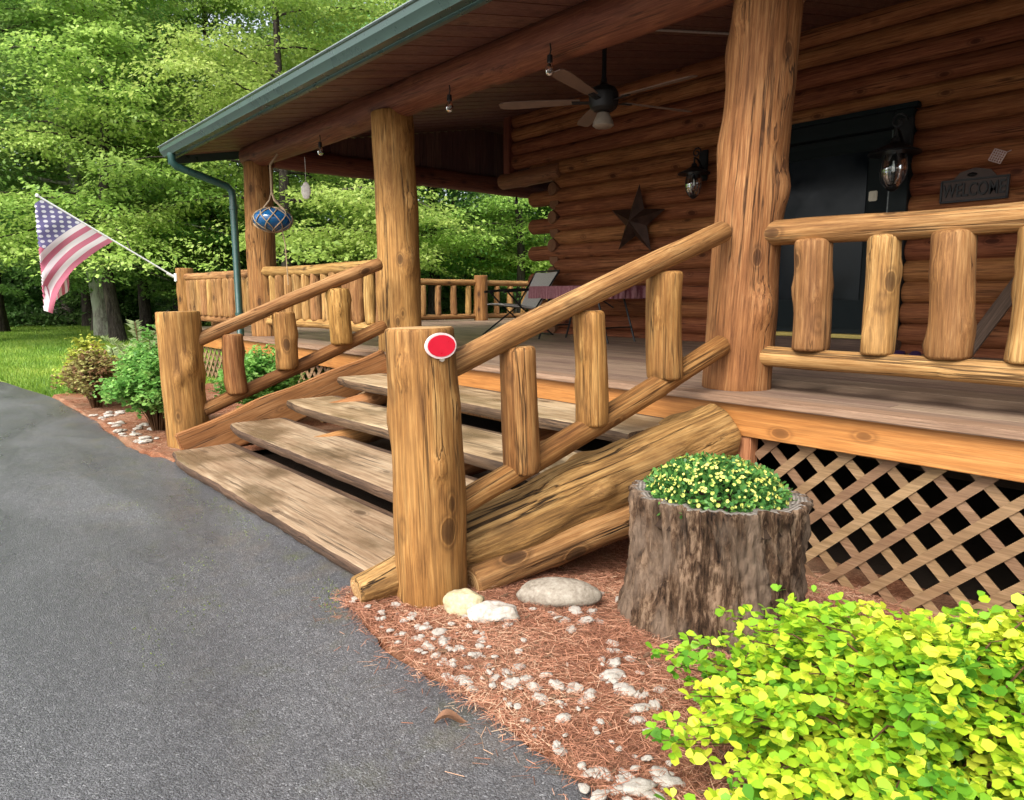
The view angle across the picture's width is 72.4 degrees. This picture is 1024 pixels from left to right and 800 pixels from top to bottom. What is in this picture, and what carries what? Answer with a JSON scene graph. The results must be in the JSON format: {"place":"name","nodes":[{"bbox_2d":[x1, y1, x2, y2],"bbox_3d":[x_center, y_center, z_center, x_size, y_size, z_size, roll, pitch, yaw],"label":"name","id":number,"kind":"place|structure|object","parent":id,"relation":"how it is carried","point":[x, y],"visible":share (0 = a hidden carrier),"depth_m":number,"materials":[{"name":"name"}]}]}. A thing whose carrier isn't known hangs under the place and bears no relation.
{"place":"outdoors","nodes":[
{"label":"outdoors","id":0,"kind":"place"},
{"bbox_2d":[0,323,327,396],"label":"lawn grass","id":1,"kind":"structure","parent":0,"point":[35,351],"depth_m":15.78,"materials":[{"name":"green plant"}]},
{"bbox_2d":[3,0,487,288],"label":"sky","id":2,"kind":"structure","parent":0,"point":[166,0],"materials":[{"name":"white"}]},
{"bbox_2d":[0,381,610,799],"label":"driveway","id":3,"kind":"structure","parent":0,"point":[266,691],"depth_m":2.40,"materials":[{"name":"grey asphalt"}]},
{"bbox_2d":[108,460,348,696],"bbox_3d":[-1.936,0.694,3.808,0.954,0.013,3.506,-7,11,-40],"label":"moss","id":4,"kind":"object","parent":3,"relation":"on","point":[218,563],"visible":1,"depth_m":3.36,"materials":[{"name":"plant"}]},
{"bbox_2d":[434,709,467,723],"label":"fallen leaf","id":5,"kind":"object","parent":3,"relation":"on","point":[450,714],"visible":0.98,"depth_m":2.07,"materials":[{"name":"brown plant"}]},
{"bbox_2d":[578,783,589,793],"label":"pebble","id":6,"kind":"object","parent":3,"relation":"on","point":[584,788],"visible":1,"depth_m":1.76,"materials":[{"name":"white stone"}]},
{"bbox_2d":[590,789,609,799],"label":"pebble","id":7,"kind":"object","parent":3,"relation":"on","point":[596,792],"visible":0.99,"depth_m":1.74,"materials":[{"name":"white stone"}]},
{"bbox_2d":[0,308,1023,615],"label":"ground","id":8,"kind":"structure","parent":0,"point":[978,548],"depth_m":5.11,"materials":[{"name":"soil"}]},
{"bbox_2d":[1,269,72,323],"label":"understory tree","id":9,"kind":"object","parent":8,"relation":"on","point":[22,290],"visible":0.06,"depth_m":33.38,"materials":[{"name":"green plant"}]},
{"bbox_2d":[0,252,77,326],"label":"understory tree","id":10,"kind":"object","parent":8,"relation":"on","point":[14,307],"visible":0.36,"depth_m":29.93,"materials":[{"name":"green plant"}]},
{"bbox_2d":[3,189,79,326],"bbox_3d":[-23.213,-6.218,31.297,8.426,7.172,7.562,5,10,31],"label":"understory tree","id":11,"kind":"object","parent":8,"relation":"on","point":[38,295],"visible":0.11,"depth_m":30.70,"materials":[{"name":"green plant"}]},
{"bbox_2d":[1,94,91,318],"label":"dark tree","id":12,"kind":"object","parent":8,"relation":"on","point":[68,309],"depth_m":38.69,"materials":[{"name":"green plant"}]},
{"bbox_2d":[0,60,171,326],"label":"dark tree","id":13,"kind":"object","parent":8,"relation":"on","point":[87,309],"visible":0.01,"depth_m":29.55,"materials":[{"name":"green plant"}]},
{"bbox_2d":[0,6,172,332],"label":"maple tree","id":14,"kind":"object","parent":8,"relation":"on","point":[4,324],"visible":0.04,"depth_m":23.90,"materials":[{"name":"green plant"}]},
{"bbox_2d":[5,226,171,327],"bbox_3d":[-19.361,-6.113,31.381,7.256,6.882,8.085,2,9,14],"label":"understory tree","id":15,"kind":"object","parent":8,"relation":"on","point":[76,315],"visible":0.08,"depth_m":30.72,"materials":[{"name":"green plant"}]},
{"bbox_2d":[0,0,182,297],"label":"maple tree","id":16,"kind":"object","parent":8,"relation":"on","point":[9,106],"visible":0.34,"depth_m":18.28,"materials":[{"name":"green plant"}]},
{"bbox_2d":[61,270,164,321],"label":"understory tree","id":17,"kind":"object","parent":8,"relation":"on","point":[127,290],"visible":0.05,"depth_m":33.81,"materials":[{"name":"green plant"}]},
{"bbox_2d":[0,0,243,330],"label":"maple tree","id":18,"kind":"object","parent":8,"relation":"on","point":[145,314],"visible":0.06,"depth_m":23.93,"materials":[{"name":"green plant"}]},
{"bbox_2d":[0,0,265,341],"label":"leafy tree","id":19,"kind":"object","parent":8,"relation":"on","point":[95,30],"visible":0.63,"depth_m":17.79,"materials":[{"name":"green plant"}]},
{"bbox_2d":[0,0,276,330],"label":"leafy tree","id":20,"kind":"object","parent":8,"relation":"on","point":[204,255],"visible":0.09,"depth_m":23.62,"materials":[{"name":"green plant"}]},
{"bbox_2d":[0,0,298,335],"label":"maple tree","id":21,"kind":"object","parent":8,"relation":"on","point":[100,324],"visible":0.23,"depth_m":21.52,"materials":[{"name":"green plant"}]},
{"bbox_2d":[0,0,357,276],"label":"leafy tree","id":22,"kind":"object","parent":8,"relation":"on","point":[215,5],"visible":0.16,"depth_m":23.77,"materials":[{"name":"green plant"}]},
{"bbox_2d":[132,217,230,313],"bbox_3d":[-14.649,-6.699,35.108,8.181,6.964,7.342,3,9,21],"label":"understory tree","id":23,"kind":"object","parent":8,"relation":"on","point":[159,296],"depth_m":34.05,"materials":[{"name":"green plant"}]},
{"bbox_2d":[33,0,346,310],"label":"maple tree","id":24,"kind":"object","parent":8,"relation":"on","point":[141,286],"visible":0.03,"depth_m":26.08,"materials":[{"name":"green plant"}]},
{"bbox_2d":[52,382,345,461],"bbox_3d":[-3.420,0.133,7.720,2.218,0.089,4.800,-7,11,-40],"label":"side bed","id":25,"kind":"object","parent":8,"relation":"on","point":[167,452],"visible":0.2,"depth_m":6.89,"materials":[{"name":"brown plant"}]},
{"bbox_2d":[52,357,80,392],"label":"lime shrub","id":26,"kind":"object","parent":25,"relation":"on","point":[58,369],"visible":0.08,"depth_m":9.01,"materials":[{"name":"green plant"}]},
{"bbox_2d":[50,340,120,407],"bbox_3d":[-4.693,-0.283,7.818,0.774,0.767,1.485,-7,11,-40],"label":"bronze shrub","id":27,"kind":"object","parent":25,"relation":"on","point":[85,370],"visible":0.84,"depth_m":7.66,"materials":[{"name":"brown plant"}]},
{"bbox_2d":[59,333,121,376],"bbox_3d":[-4.971,-0.376,8.278,0.685,0.812,0.808,-7,11,-40],"label":"yellow shrub","id":28,"kind":"object","parent":25,"relation":"on","point":[86,345],"visible":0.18,"depth_m":8.17,"materials":[{"name":"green plant"}]},
{"bbox_2d":[99,337,133,374],"bbox_3d":[-5.174,-0.457,9.158,0.512,0.713,0.523,-7,11,-40],"label":"fern plant","id":29,"kind":"object","parent":25,"relation":"on","point":[114,352],"visible":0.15,"depth_m":9.02,"materials":[{"name":"green plant"}]},
{"bbox_2d":[100,319,157,355],"bbox_3d":[-4.189,-0.393,7.748,0.757,1.000,0.530,7,11,38],"label":"astilbe plant","id":30,"kind":"object","parent":25,"relation":"on","point":[122,343],"visible":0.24,"depth_m":7.84,"materials":[{"name":"green plant"}]},
{"bbox_2d":[89,324,205,430],"bbox_3d":[-3.294,-0.199,6.459,1.308,0.999,1.061,3,9,17],"label":"green shrub","id":31,"kind":"object","parent":25,"relation":"on","point":[137,382],"visible":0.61,"depth_m":6.23,"materials":[{"name":"green plant"}]},
{"bbox_2d":[207,343,310,407],"bbox_3d":[-2.451,-0.160,6.857,0.937,0.805,1.421,-7,11,-40],"label":"green shrub","id":32,"kind":"object","parent":25,"relation":"on","point":[260,365],"visible":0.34,"depth_m":6.68,"materials":[{"name":"green plant"}]},
{"bbox_2d":[155,258,386,448],"bbox_3d":[-2.034,-0.464,6.265,2.053,1.644,0.371,-6,10,-33],"label":"stair railing","id":33,"kind":"object","parent":25,"relation":"on","point":[183,337],"visible":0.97,"depth_m":5.94,"materials":[{"name":"brown wood"}]},
{"bbox_2d":[10,144,503,315],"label":"woods","id":34,"kind":"object","parent":8,"relation":"on","point":[450,195],"depth_m":44.78,"materials":[{"name":"green plant"}]},
{"bbox_2d":[52,0,488,279],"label":"leafy tree","id":35,"kind":"object","parent":8,"relation":"on","point":[286,198],"visible":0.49,"depth_m":17.84,"materials":[{"name":"green plant"}]},
{"bbox_2d":[153,0,424,334],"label":"maple tree","id":36,"kind":"object","parent":8,"relation":"on","point":[260,30],"visible":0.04,"depth_m":25.77,"materials":[{"name":"green plant"}]},
{"bbox_2d":[124,1,459,301],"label":"maple tree","id":37,"kind":"object","parent":8,"relation":"on","point":[247,21],"visible":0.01,"depth_m":27.64,"materials":[{"name":"green plant"}]},
{"bbox_2d":[227,0,546,278],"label":"leafy tree","id":38,"kind":"object","parent":8,"relation":"on","point":[367,181],"visible":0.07,"depth_m":22.71,"materials":[{"name":"green plant"}]},
{"bbox_2d":[245,0,547,319],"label":"maple tree","id":39,"kind":"object","parent":8,"relation":"on","point":[431,300],"visible":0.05,"depth_m":27.47,"materials":[{"name":"green plant"}]},
{"bbox_2d":[357,188,524,298],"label":"dark tree","id":40,"kind":"object","parent":8,"relation":"on","point":[454,204],"depth_m":40.69,"materials":[{"name":"green plant"}]},
{"bbox_2d":[172,350,740,603],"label":"porch staircase","id":41,"kind":"structure","parent":8,"relation":"on","point":[570,507],"depth_m":3.86,"materials":[{"name":"brown wood"}]},
{"bbox_2d":[420,204,513,319],"bbox_3d":[-3.103,-7.109,37.659,7.420,7.038,8.268,-8,11,-42],"label":"understory tree","id":42,"kind":"object","parent":8,"relation":"on","point":[444,310],"visible":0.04,"depth_m":37.52,"materials":[{"name":"green plant"}]},
{"bbox_2d":[422,229,514,320],"bbox_3d":[-2.702,-6.447,35.957,7.093,6.038,6.366,3,9,19],"label":"understory tree","id":43,"kind":"object","parent":8,"relation":"on","point":[462,304],"visible":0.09,"depth_m":35.63,"materials":[{"name":"green plant"}]},
{"bbox_2d":[419,194,551,317],"bbox_3d":[0.386,-8.246,23.789,10.427,12.320,10.322,-3,9,-19],"label":"leafy tree","id":44,"kind":"object","parent":8,"relation":"on","point":[496,205],"visible":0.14,"depth_m":22.29,"materials":[{"name":"green plant"}]},
{"bbox_2d":[420,196,551,299],"bbox_3d":[1.750,-10.665,27.450,13.260,16.040,11.885,-7,11,-40],"label":"maple tree","id":45,"kind":"object","parent":8,"relation":"on","point":[503,247],"visible":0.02,"depth_m":26.73,"materials":[{"name":"green plant"}]},
{"bbox_2d":[456,192,538,272],"bbox_3d":[3.342,-10.646,32.613,12.265,14.594,12.262,-5,10,-32],"label":"maple tree","id":46,"kind":"object","parent":8,"relation":"on","point":[494,227],"depth_m":32.51,"materials":[{"name":"green plant"}]},
{"bbox_2d":[464,233,539,318],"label":"understory tree","id":47,"kind":"object","parent":8,"relation":"on","point":[503,295],"visible":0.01,"depth_m":38.83,"materials":[{"name":"green plant"}]},
{"bbox_2d":[454,214,551,278],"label":"leafy tree","id":48,"kind":"object","parent":8,"relation":"on","point":[494,269],"visible":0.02,"depth_m":23.63,"materials":[{"name":"green plant"}]},
{"bbox_2d":[493,197,550,249],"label":"leafy tree","id":49,"kind":"object","parent":8,"relation":"on","point":[527,205],"depth_m":26.45,"materials":[{"name":"green plant"}]},
{"bbox_2d":[158,0,1023,622],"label":"log house","id":50,"kind":"structure","parent":8,"relation":"on","point":[794,106],"depth_m":6.53,"materials":[{"name":"brown wood"}]},
{"bbox_2d":[175,268,249,322],"bbox_3d":[-4.769,-1.501,11.359,0.329,1.350,3.574,-7,11,-40],"label":"porch railing","id":51,"kind":"object","parent":50,"relation":"attached to","point":[210,296],"visible":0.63,"depth_m":11.43,"materials":[{"name":"brown wood"}]},
{"bbox_2d":[35,194,176,313],"bbox_3d":[-6.754,-2.402,11.749,2.027,1.860,0.290,-7,11,-40],"label":"flag","id":52,"kind":"object","parent":51,"relation":"attached to","point":[68,244],"visible":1,"depth_m":11.23,"materials":[{"name":"multicoloured fabric"}]},
{"bbox_2d":[252,154,293,284],"bbox_3d":[-2.988,-2.253,8.744,0.498,1.608,0.491,-7,11,-40],"label":"glass float","id":53,"kind":"object","parent":50,"relation":"hanging from","point":[272,219],"visible":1,"depth_m":8.62,"materials":[{"name":"blue glass"}]},
{"bbox_2d":[301,157,310,199],"bbox_3d":[-2.477,-2.657,8.397,0.116,0.493,0.040,0,8,-1],"label":"hanging shell","id":54,"kind":"object","parent":50,"relation":"hanging from","point":[305,190],"visible":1,"depth_m":8.40},
{"bbox_2d":[261,260,377,331],"bbox_3d":[-2.342,-1.266,8.534,0.195,0.812,3.320,-7,11,-40],"label":"porch railing","id":55,"kind":"object","parent":50,"relation":"attached to","point":[312,312],"visible":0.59,"depth_m":8.47,"materials":[{"name":"brown wood"}]},
{"bbox_2d":[211,275,546,325],"bbox_3d":[-2.080,-2.184,15.040,8.480,1.040,0.341,-7,11,-40],"label":"porch railing","id":56,"kind":"object","parent":50,"relation":"on","point":[480,283],"visible":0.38,"depth_m":16.00,"materials":[{"name":"brown wood"}]},
{"bbox_2d":[445,85,453,111],"bbox_3d":[-0.545,-2.623,6.094,0.071,0.225,0.072,-7,11,-40],"label":"hanging bulb","id":57,"kind":"object","parent":50,"relation":"hanging from","point":[449,107],"visible":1,"depth_m":6.08,"materials":[{"name":"glass"}]},
{"bbox_2d":[482,270,559,334],"bbox_3d":[0.117,-1.406,10.134,0.929,0.942,0.704,-4,9,-27],"label":"patio chair","id":58,"kind":"object","parent":50,"relation":"on","point":[542,279],"visible":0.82,"depth_m":10.24,"materials":[{"name":"black metal"}]},
{"bbox_2d":[545,43,554,75],"bbox_3d":[0.279,-2.502,5.148,0.071,0.225,0.072,-7,11,-40],"label":"hanging bulb","id":59,"kind":"object","parent":50,"relation":"hanging from","point":[549,69],"visible":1,"depth_m":5.13,"materials":[{"name":"glass"}]},
{"bbox_2d":[538,299,635,343],"bbox_3d":[0.937,-1.091,8.872,0.600,0.679,1.320,-8,11,-42],"label":"patio table","id":60,"kind":"object","parent":50,"relation":"on","point":[629,320],"visible":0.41,"depth_m":8.69,"materials":[{"name":"brown metal"}]},
{"bbox_2d":[528,286,645,298],"bbox_3d":[0.935,-1.355,8.832,0.694,0.163,1.412,-8,11,-42],"label":"tablecloth","id":61,"kind":"object","parent":60,"relation":"on","point":[554,292],"visible":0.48,"depth_m":8.68,"materials":[{"name":"red fabric"}]},
{"bbox_2d":[499,48,697,128],"bbox_3d":[0.825,-2.695,5.834,1.730,0.796,1.656,-7,11,-40],"label":"ceiling fan","id":62,"kind":"object","parent":50,"relation":"hanging from","point":[603,101],"visible":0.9,"depth_m":5.86,"materials":[{"name":"brown wood"}]},
{"bbox_2d":[612,184,664,250],"bbox_3d":[1.589,-2.369,9.104,0.187,0.867,0.892,-7,11,-40],"label":"barn star","id":63,"kind":"object","parent":50,"relation":"attached to","point":[637,218],"visible":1,"depth_m":9.05,"materials":[{"name":"brown metal"}]},
{"bbox_2d":[657,29,728,34],"bbox_3d":[1.936,-3.487,6.650,2.704,0.562,0.022,-7,11,-40],"label":"conduit","id":64,"kind":"object","parent":50,"relation":"on","point":[692,31],"visible":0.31,"depth_m":6.41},
{"bbox_2d":[678,147,709,198],"bbox_3d":[2.165,-2.695,8.317,0.390,0.597,0.380,-7,11,-40],"label":"wall lantern","id":65,"kind":"object","parent":50,"relation":"attached to","point":[694,174],"depth_m":8.28,"materials":[{"name":"black metal"}]},
{"bbox_2d":[775,100,921,351],"bbox_3d":[3.262,-1.739,7.413,0.358,2.378,1.740,-7,11,-40],"label":"door","id":66,"kind":"structure","parent":50,"relation":"in","point":[831,172],"depth_m":7.33,"materials":[{"name":"black glass"}]},
{"bbox_2d":[759,201,1023,387],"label":"porch railing","id":67,"kind":"object","parent":50,"relation":"attached to","point":[950,334],"visible":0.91,"depth_m":3.52,"materials":[{"name":"brown wood"}]},
{"bbox_2d":[867,113,921,191],"bbox_3d":[3.596,-2.326,6.575,0.468,0.717,0.456,-7,11,-40],"label":"wall lantern","id":68,"kind":"object","parent":50,"relation":"attached to","point":[897,152],"depth_m":6.53,"materials":[{"name":"black metal"}]},
{"bbox_2d":[939,167,1010,203],"bbox_3d":[4.171,-1.947,6.319,0.042,0.295,0.540,-7,11,-40],"label":"welcome sign","id":69,"kind":"object","parent":50,"relation":"attached to","point":[976,184],"visible":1,"depth_m":6.31,"materials":[{"name":"metal"}]},
{"bbox_2d":[970,276,1013,358],"bbox_3d":[4.220,-0.811,6.039,0.041,1.050,0.120,21,15,-50],"label":"leaning plank","id":70,"kind":"object","parent":50,"relation":"on","point":[994,314],"visible":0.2,"depth_m":6.04,"materials":[{"name":"wood"}]},
{"bbox_2d":[988,148,1011,163],"bbox_3d":[4.292,-2.154,6.160,0.012,0.132,0.132,-7,36,-40],"label":"woven ornament","id":71,"kind":"object","parent":50,"relation":"attached to","point":[998,155],"visible":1,"depth_m":6.17,"materials":[{"name":"grey wicker"}]},
{"bbox_2d":[311,537,1023,799],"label":"mulch bed","id":72,"kind":"object","parent":8,"relation":"on","point":[897,587],"visible":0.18,"depth_m":2.42,"materials":[{"name":"brown plant"}]},
{"bbox_2d":[432,628,447,635],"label":"pebble","id":73,"kind":"object","parent":72,"relation":"on","point":[439,631],"visible":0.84,"depth_m":2.60,"materials":[{"name":"white stone"}]},
{"bbox_2d":[437,635,450,646],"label":"pebble","id":74,"kind":"object","parent":72,"relation":"on","point":[443,640],"visible":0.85,"depth_m":2.52,"materials":[{"name":"white stone"}]},
{"bbox_2d":[443,588,484,616],"bbox_3d":[-0.193,0.811,2.786,0.164,0.114,0.108,1,9,9],"label":"yellow stone","id":75,"kind":"object","parent":72,"relation":"on","point":[460,601],"visible":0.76,"depth_m":2.75,"materials":[{"name":"beige stone"}]},
{"bbox_2d":[467,600,519,622],"bbox_3d":[-0.072,0.831,2.728,0.209,0.080,0.117,0,16,-3],"label":"flat stone","id":76,"kind":"object","parent":72,"relation":"on","point":[488,610],"visible":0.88,"depth_m":2.70,"materials":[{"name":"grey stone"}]},
{"bbox_2d":[501,677,521,689],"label":"pebble","id":77,"kind":"object","parent":72,"relation":"on","point":[509,680],"visible":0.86,"depth_m":2.24,"materials":[{"name":"white stone"}]},
{"bbox_2d":[526,682,542,692],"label":"pebble","id":78,"kind":"object","parent":72,"relation":"on","point":[532,685],"visible":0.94,"depth_m":2.22,"materials":[{"name":"white stone"}]},
{"bbox_2d":[531,692,548,704],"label":"pebble","id":79,"kind":"object","parent":72,"relation":"on","point":[538,696],"visible":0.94,"depth_m":2.15,"materials":[{"name":"white stone"}]},
{"bbox_2d":[548,679,564,691],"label":"pebble","id":80,"kind":"object","parent":72,"relation":"on","point":[554,682],"visible":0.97,"depth_m":2.23,"materials":[{"name":"white stone"}]},
{"bbox_2d":[384,221,731,608],"bbox_3d":[0.383,-0.082,3.478,2.258,1.706,0.339,-7,11,-40],"label":"stair railing","id":81,"kind":"object","parent":72,"relation":"on","point":[436,499],"visible":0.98,"depth_m":3.04,"materials":[{"name":"brown wood"}]},
{"bbox_2d":[424,333,455,361],"bbox_3d":[-0.274,-0.203,2.700,0.138,0.112,0.012,-6,10,-36],"label":"oval plate","id":82,"kind":"object","parent":81,"relation":"attached to","point":[441,347],"visible":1,"depth_m":2.69,"materials":[{"name":"red plastic"}]},
{"bbox_2d":[516,577,601,607],"bbox_3d":[0.197,0.812,2.933,0.361,0.125,0.177,0,8,3],"label":"boulder","id":83,"kind":"object","parent":72,"relation":"on","point":[556,592],"visible":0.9,"depth_m":2.88,"materials":[{"name":"stone"}]},
{"bbox_2d":[552,744,567,755],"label":"pebble","id":84,"kind":"object","parent":72,"relation":"on","point":[559,750],"visible":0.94,"depth_m":1.92,"materials":[{"name":"white stone"}]},
{"bbox_2d":[555,713,570,722],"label":"pebble","id":85,"kind":"object","parent":72,"relation":"on","point":[565,716],"visible":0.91,"depth_m":2.06,"materials":[{"name":"white stone"}]},
{"bbox_2d":[568,681,583,693],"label":"pebble","id":86,"kind":"object","parent":72,"relation":"on","point":[576,684],"visible":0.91,"depth_m":2.23,"materials":[{"name":"white stone"}]},
{"bbox_2d":[569,605,583,615],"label":"pebble","id":87,"kind":"object","parent":72,"relation":"on","point":[574,609],"visible":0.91,"depth_m":2.81,"materials":[{"name":"white stone"}]},
{"bbox_2d":[576,616,595,624],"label":"pebble","id":88,"kind":"object","parent":72,"relation":"on","point":[584,619],"visible":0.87,"depth_m":2.72,"materials":[{"name":"white stone"}]},
{"bbox_2d":[581,767,596,776],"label":"pebble","id":89,"kind":"object","parent":72,"relation":"on","point":[590,771],"visible":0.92,"depth_m":1.83,"materials":[{"name":"white stone"}]},
{"bbox_2d":[584,688,597,701],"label":"pebble","id":90,"kind":"object","parent":72,"relation":"on","point":[591,694],"visible":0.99,"depth_m":2.18,"materials":[{"name":"white stone"}]},
{"bbox_2d":[597,767,613,781],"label":"pebble","id":91,"kind":"object","parent":72,"relation":"on","point":[603,772],"visible":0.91,"depth_m":1.82,"materials":[{"name":"white stone"}]},
{"bbox_2d":[599,668,625,681],"bbox_3d":[0.332,0.908,2.300,0.093,0.030,0.059,-3,9,-21],"label":"pebble","id":92,"kind":"object","parent":72,"relation":"on","point":[610,674],"visible":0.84,"depth_m":2.30,"materials":[{"name":"white stone"}]},
{"bbox_2d":[606,657,620,667],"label":"pebble","id":93,"kind":"object","parent":72,"relation":"on","point":[615,662],"visible":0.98,"depth_m":2.37,"materials":[{"name":"white stone"}]},
{"bbox_2d":[607,783,622,795],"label":"pebble","id":94,"kind":"object","parent":72,"relation":"on","point":[618,787],"visible":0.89,"depth_m":1.76,"materials":[{"name":"white stone"}]},
{"bbox_2d":[613,682,636,696],"bbox_3d":[0.357,0.920,2.219,0.074,0.031,0.063,0,8,2],"label":"pebble","id":95,"kind":"object","parent":72,"relation":"on","point":[624,686],"visible":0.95,"depth_m":2.21,"materials":[{"name":"white stone"}]},
{"bbox_2d":[629,716,646,724],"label":"pebble","id":96,"kind":"object","parent":72,"relation":"on","point":[638,719],"visible":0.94,"depth_m":2.06,"materials":[{"name":"white stone"}]},
{"bbox_2d":[622,777,657,796],"bbox_3d":[0.318,0.983,1.776,0.091,0.034,0.063,-6,10,-34],"label":"pebble","id":97,"kind":"object","parent":72,"relation":"on","point":[641,786],"visible":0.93,"depth_m":1.76,"materials":[{"name":"white stone"}]},
{"bbox_2d":[629,703,650,712],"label":"pebble","id":98,"kind":"object","parent":72,"relation":"on","point":[639,707],"visible":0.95,"depth_m":2.11,"materials":[{"name":"white stone"}]},
{"bbox_2d":[643,791,656,799],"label":"pebble","id":99,"kind":"object","parent":72,"relation":"on","point":[650,796],"visible":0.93,"depth_m":1.74,"materials":[{"name":"white stone"}]},
{"bbox_2d":[648,698,661,710],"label":"pebble","id":100,"kind":"object","parent":72,"relation":"on","point":[654,703],"visible":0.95,"depth_m":2.13,"materials":[{"name":"white stone"}]},
{"bbox_2d":[649,765,670,777],"bbox_3d":[0.386,0.980,1.832,0.051,0.018,0.079,-1,9,-9],"label":"pebble","id":101,"kind":"object","parent":72,"relation":"on","point":[655,772],"visible":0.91,"depth_m":1.83,"materials":[{"name":"white stone"}]},
{"bbox_2d":[652,774,682,787],"bbox_3d":[0.402,0.985,1.804,0.084,0.029,0.042,0,5,0],"label":"pebble","id":102,"kind":"object","parent":72,"relation":"on","point":[668,780],"visible":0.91,"depth_m":1.80,"materials":[{"name":"white stone"}]},
{"bbox_2d":[616,477,813,656],"bbox_3d":[0.789,0.700,2.845,0.823,0.695,0.811,-7,11,-40],"label":"stump planter","id":103,"kind":"object","parent":72,"relation":"on","point":[692,569],"visible":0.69,"depth_m":2.57,"materials":[{"name":"brown wood"}]},
{"bbox_2d":[643,451,794,518],"bbox_3d":[0.816,0.327,2.805,0.618,0.225,0.613,-7,11,-40],"label":"mum plant","id":104,"kind":"object","parent":103,"relation":"on","point":[755,483],"visible":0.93,"depth_m":2.68,"materials":[{"name":"green plant"}]},
{"bbox_2d":[642,584,1023,799],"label":"golden barberry","id":105,"kind":"object","parent":72,"relation":"on","point":[917,704],"visible":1,"depth_m":1.55,"materials":[{"name":"yellow plant"}]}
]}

